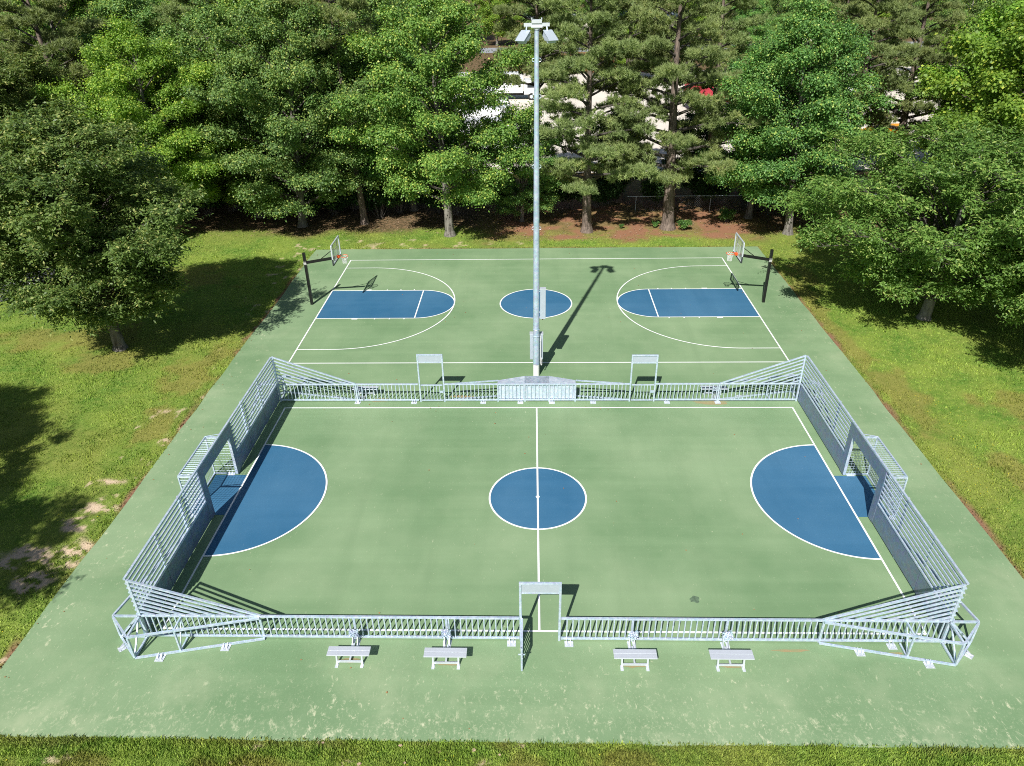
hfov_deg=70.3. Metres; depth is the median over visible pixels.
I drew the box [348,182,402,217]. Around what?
shrub
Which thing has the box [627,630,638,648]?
chain tangle
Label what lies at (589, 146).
pine tree
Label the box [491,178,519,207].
shrub
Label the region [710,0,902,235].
oak tree
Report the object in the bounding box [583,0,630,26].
oak tree
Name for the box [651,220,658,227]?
bush
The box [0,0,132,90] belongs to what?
oak tree
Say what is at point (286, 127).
oak tree
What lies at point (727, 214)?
bush
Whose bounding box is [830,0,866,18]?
pine tree
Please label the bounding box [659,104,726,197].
oak tree
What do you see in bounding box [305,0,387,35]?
pine tree
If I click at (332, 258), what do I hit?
basketball hoop
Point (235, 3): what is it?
oak tree
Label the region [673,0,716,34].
oak tree
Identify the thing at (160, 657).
corner truss
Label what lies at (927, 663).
corner truss
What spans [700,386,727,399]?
bench
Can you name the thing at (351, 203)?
shrub
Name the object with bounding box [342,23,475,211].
oak tree
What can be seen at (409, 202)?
shrub
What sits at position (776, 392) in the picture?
corner truss
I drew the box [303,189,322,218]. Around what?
shrub
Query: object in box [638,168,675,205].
shrub
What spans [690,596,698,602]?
floor stain
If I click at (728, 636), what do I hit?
chain tangle
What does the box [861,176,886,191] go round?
shrub
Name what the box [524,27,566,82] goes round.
oak tree
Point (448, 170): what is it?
oak tree
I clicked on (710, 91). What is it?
box lorry
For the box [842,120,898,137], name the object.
wheel loader
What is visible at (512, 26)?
pine tree
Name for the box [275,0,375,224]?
pine tree
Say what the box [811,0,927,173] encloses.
pine tree
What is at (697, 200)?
chain link fence
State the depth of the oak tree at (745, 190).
52.29 m
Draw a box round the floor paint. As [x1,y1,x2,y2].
[193,289,887,557]
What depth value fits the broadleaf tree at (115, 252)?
33.55 m
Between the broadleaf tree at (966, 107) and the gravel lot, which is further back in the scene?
the gravel lot
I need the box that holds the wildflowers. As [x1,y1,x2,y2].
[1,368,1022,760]
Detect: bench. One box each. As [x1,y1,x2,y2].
[326,643,370,667]
[352,386,378,399]
[423,644,466,669]
[613,646,657,670]
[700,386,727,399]
[709,646,754,671]
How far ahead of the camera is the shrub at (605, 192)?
59.56 m
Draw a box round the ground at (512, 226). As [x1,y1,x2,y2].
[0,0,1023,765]
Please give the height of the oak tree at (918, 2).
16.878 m
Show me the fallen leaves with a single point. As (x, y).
(600, 408)
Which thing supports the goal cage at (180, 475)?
on the court floor
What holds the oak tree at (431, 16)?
on the gravel lot
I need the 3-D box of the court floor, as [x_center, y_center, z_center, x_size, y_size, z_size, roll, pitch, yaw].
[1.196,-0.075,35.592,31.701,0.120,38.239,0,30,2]
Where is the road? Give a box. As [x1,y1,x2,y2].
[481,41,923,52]
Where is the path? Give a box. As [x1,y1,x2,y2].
[0,271,52,300]
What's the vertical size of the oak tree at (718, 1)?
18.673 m
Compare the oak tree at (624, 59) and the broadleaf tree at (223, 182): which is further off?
the oak tree at (624, 59)
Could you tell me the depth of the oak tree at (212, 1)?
68.85 m
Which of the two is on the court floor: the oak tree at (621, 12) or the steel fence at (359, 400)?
the steel fence at (359, 400)
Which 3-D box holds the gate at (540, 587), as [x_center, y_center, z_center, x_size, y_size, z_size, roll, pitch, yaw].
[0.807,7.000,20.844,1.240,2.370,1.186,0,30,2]
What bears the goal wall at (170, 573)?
on the court floor
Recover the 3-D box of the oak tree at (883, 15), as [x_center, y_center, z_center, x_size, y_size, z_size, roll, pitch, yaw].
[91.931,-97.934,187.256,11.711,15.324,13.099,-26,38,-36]
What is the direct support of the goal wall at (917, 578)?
on the court floor
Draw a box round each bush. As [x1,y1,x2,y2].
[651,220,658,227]
[678,219,692,229]
[718,207,736,221]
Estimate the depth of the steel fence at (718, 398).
33.17 m
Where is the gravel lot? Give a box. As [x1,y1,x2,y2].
[430,66,1009,173]
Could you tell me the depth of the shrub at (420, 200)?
60.04 m
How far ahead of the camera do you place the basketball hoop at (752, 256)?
41.89 m
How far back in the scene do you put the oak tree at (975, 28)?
61.14 m
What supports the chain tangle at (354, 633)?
on the court floor
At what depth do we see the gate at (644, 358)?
32.76 m
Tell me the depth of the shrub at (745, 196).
58.55 m
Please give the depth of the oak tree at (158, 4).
66.29 m
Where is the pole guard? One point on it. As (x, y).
(536, 379)
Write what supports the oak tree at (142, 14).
on the ground at (512, 226)
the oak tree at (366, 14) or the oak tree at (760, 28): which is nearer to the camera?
the oak tree at (366, 14)
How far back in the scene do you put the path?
48.02 m
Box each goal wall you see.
[123,357,279,632]
[798,356,969,639]
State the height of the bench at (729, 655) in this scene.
0.446 m
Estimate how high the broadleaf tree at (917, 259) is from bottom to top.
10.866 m
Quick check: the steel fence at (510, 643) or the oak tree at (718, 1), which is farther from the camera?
the oak tree at (718, 1)
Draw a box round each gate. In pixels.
[416,354,445,401]
[518,582,561,670]
[628,354,658,401]
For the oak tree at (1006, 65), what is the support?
on the ground at (512, 226)
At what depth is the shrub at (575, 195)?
59.14 m
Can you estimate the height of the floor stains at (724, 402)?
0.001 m
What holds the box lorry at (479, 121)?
on the gravel lot
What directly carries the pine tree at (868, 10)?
on the ground at (512, 226)
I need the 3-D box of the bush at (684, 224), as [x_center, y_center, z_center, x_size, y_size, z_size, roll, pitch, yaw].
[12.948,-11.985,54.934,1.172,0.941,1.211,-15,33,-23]
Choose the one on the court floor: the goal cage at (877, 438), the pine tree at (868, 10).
the goal cage at (877, 438)
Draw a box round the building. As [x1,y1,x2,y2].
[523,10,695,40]
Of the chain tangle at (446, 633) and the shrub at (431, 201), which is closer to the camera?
the chain tangle at (446, 633)
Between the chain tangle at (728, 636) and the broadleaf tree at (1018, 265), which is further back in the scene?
the broadleaf tree at (1018, 265)
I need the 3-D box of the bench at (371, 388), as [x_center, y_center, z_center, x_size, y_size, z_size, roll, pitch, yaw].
[-6.927,0.489,34.290,1.240,0.446,0.790,0,30,2]
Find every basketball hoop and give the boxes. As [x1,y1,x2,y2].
[302,235,347,304]
[726,232,773,302]
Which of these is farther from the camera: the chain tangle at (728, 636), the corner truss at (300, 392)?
the corner truss at (300, 392)
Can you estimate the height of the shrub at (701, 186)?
2.702 m
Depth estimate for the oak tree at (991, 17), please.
52.35 m
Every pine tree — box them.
[0,0,112,191]
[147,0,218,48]
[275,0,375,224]
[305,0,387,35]
[451,0,481,28]
[491,0,601,144]
[514,0,660,233]
[581,0,688,202]
[601,0,769,230]
[662,0,775,204]
[703,3,743,68]
[778,0,889,151]
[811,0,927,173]
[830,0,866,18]
[861,0,975,165]
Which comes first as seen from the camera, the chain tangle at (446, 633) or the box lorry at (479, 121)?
the chain tangle at (446, 633)
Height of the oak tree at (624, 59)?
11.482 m
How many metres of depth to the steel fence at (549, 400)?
33.60 m
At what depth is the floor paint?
28.35 m
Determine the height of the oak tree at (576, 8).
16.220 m
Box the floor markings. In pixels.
[162,258,926,634]
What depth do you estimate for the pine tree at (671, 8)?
55.61 m
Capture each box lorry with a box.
[450,117,533,150]
[455,90,510,104]
[459,71,533,99]
[459,105,509,117]
[684,84,728,107]
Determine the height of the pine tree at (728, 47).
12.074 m
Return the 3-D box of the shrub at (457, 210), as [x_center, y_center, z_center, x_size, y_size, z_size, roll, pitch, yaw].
[-4.558,-15.066,58.580,3.524,3.205,3.834,-7,31,-11]
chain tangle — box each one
[348,628,360,645]
[357,387,363,398]
[441,629,451,647]
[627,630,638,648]
[720,631,733,649]
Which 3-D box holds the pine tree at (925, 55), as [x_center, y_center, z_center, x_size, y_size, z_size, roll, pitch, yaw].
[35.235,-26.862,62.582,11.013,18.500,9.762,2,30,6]
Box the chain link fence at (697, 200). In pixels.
[627,194,875,211]
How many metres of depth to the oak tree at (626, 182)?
59.98 m
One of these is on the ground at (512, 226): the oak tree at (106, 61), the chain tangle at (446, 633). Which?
the oak tree at (106, 61)
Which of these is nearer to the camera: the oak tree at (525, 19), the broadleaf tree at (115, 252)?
the broadleaf tree at (115, 252)
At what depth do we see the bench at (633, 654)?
20.91 m
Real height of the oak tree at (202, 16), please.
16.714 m
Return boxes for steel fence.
[125,579,519,646]
[271,356,418,403]
[444,383,629,403]
[561,584,966,649]
[654,355,806,403]
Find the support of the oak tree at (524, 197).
on the ground at (512, 226)
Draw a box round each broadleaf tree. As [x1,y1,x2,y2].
[0,45,87,243]
[0,93,212,351]
[72,47,178,178]
[128,43,288,210]
[770,113,1023,320]
[944,188,1023,331]
[951,90,1023,188]
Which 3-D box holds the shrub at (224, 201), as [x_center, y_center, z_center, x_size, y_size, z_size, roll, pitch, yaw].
[-23.482,-15.778,60.433,3.794,3.171,3.487,10,32,18]
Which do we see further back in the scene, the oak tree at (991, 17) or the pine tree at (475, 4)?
the pine tree at (475, 4)
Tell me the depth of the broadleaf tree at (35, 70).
48.76 m
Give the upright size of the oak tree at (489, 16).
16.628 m
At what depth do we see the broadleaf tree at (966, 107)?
47.75 m
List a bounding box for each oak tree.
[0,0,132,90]
[22,0,189,55]
[28,7,253,236]
[65,0,194,88]
[132,0,332,219]
[151,0,220,46]
[175,0,393,227]
[179,0,340,187]
[276,12,416,208]
[314,0,549,236]
[326,0,457,131]
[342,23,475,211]
[388,0,460,72]
[470,0,524,45]
[476,117,580,221]
[508,0,567,29]
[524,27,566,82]
[560,0,593,17]
[582,110,648,198]
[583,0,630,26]
[614,25,648,65]
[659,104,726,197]
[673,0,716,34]
[692,21,842,218]
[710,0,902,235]
[713,0,773,23]
[723,0,780,62]
[734,0,814,54]
[843,0,891,20]
[885,0,937,26]
[894,0,1015,157]
[907,3,1023,242]
[908,0,1023,207]
[909,0,1013,66]
[917,0,1011,66]
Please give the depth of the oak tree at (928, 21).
115.53 m
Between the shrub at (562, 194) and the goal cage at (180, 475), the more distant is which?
the shrub at (562, 194)
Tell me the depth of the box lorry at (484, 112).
81.31 m
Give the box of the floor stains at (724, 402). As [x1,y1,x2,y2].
[338,395,902,667]
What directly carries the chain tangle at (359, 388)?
on the court floor
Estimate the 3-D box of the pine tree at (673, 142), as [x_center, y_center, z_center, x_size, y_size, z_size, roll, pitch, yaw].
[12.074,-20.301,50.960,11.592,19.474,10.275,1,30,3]
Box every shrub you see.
[182,187,225,215]
[214,180,241,211]
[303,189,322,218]
[317,192,354,214]
[339,181,363,210]
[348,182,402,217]
[380,180,421,213]
[416,195,426,207]
[422,183,442,212]
[435,180,473,215]
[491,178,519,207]
[527,178,565,201]
[559,177,582,209]
[591,180,616,207]
[595,178,625,204]
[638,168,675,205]
[685,172,717,206]
[711,181,733,202]
[737,186,757,204]
[840,174,870,193]
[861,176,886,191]
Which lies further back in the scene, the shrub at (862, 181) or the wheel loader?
the wheel loader
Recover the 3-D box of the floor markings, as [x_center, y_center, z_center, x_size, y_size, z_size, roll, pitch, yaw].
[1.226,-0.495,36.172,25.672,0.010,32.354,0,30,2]
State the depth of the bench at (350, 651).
21.16 m
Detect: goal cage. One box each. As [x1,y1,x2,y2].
[177,434,235,516]
[846,434,907,519]
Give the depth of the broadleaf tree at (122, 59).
54.49 m
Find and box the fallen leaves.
[4,264,920,728]
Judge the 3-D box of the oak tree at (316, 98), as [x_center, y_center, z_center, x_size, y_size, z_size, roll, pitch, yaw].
[-13.730,-21.611,58.357,12.953,15.152,11.580,25,39,37]
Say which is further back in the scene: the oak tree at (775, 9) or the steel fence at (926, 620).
the oak tree at (775, 9)
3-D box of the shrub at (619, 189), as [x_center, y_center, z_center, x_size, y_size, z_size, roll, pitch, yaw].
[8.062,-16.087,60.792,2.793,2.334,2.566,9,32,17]
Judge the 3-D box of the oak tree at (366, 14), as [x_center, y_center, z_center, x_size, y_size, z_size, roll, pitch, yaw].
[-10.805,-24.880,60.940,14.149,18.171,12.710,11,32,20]
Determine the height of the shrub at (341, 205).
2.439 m
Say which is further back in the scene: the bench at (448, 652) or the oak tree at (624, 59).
the oak tree at (624, 59)
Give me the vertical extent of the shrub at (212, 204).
3.061 m
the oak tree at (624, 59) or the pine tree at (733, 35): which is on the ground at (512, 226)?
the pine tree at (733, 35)
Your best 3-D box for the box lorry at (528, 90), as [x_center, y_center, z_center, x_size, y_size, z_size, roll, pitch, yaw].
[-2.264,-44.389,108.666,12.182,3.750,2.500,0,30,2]
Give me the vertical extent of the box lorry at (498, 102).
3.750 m
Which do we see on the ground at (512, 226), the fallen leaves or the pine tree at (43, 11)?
the pine tree at (43, 11)
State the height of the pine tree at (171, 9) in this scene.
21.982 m
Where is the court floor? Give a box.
[0,246,1023,748]
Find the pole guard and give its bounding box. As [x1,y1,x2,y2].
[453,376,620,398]
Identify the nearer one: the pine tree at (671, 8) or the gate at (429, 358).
the gate at (429, 358)
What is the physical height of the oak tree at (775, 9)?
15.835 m
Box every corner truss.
[112,534,264,661]
[248,375,353,427]
[726,374,831,427]
[819,539,979,668]
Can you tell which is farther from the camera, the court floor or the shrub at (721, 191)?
the shrub at (721, 191)
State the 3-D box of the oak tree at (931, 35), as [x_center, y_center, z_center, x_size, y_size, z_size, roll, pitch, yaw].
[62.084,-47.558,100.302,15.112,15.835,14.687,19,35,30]
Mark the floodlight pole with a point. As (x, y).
(536, 334)
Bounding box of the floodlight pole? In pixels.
[515,17,558,375]

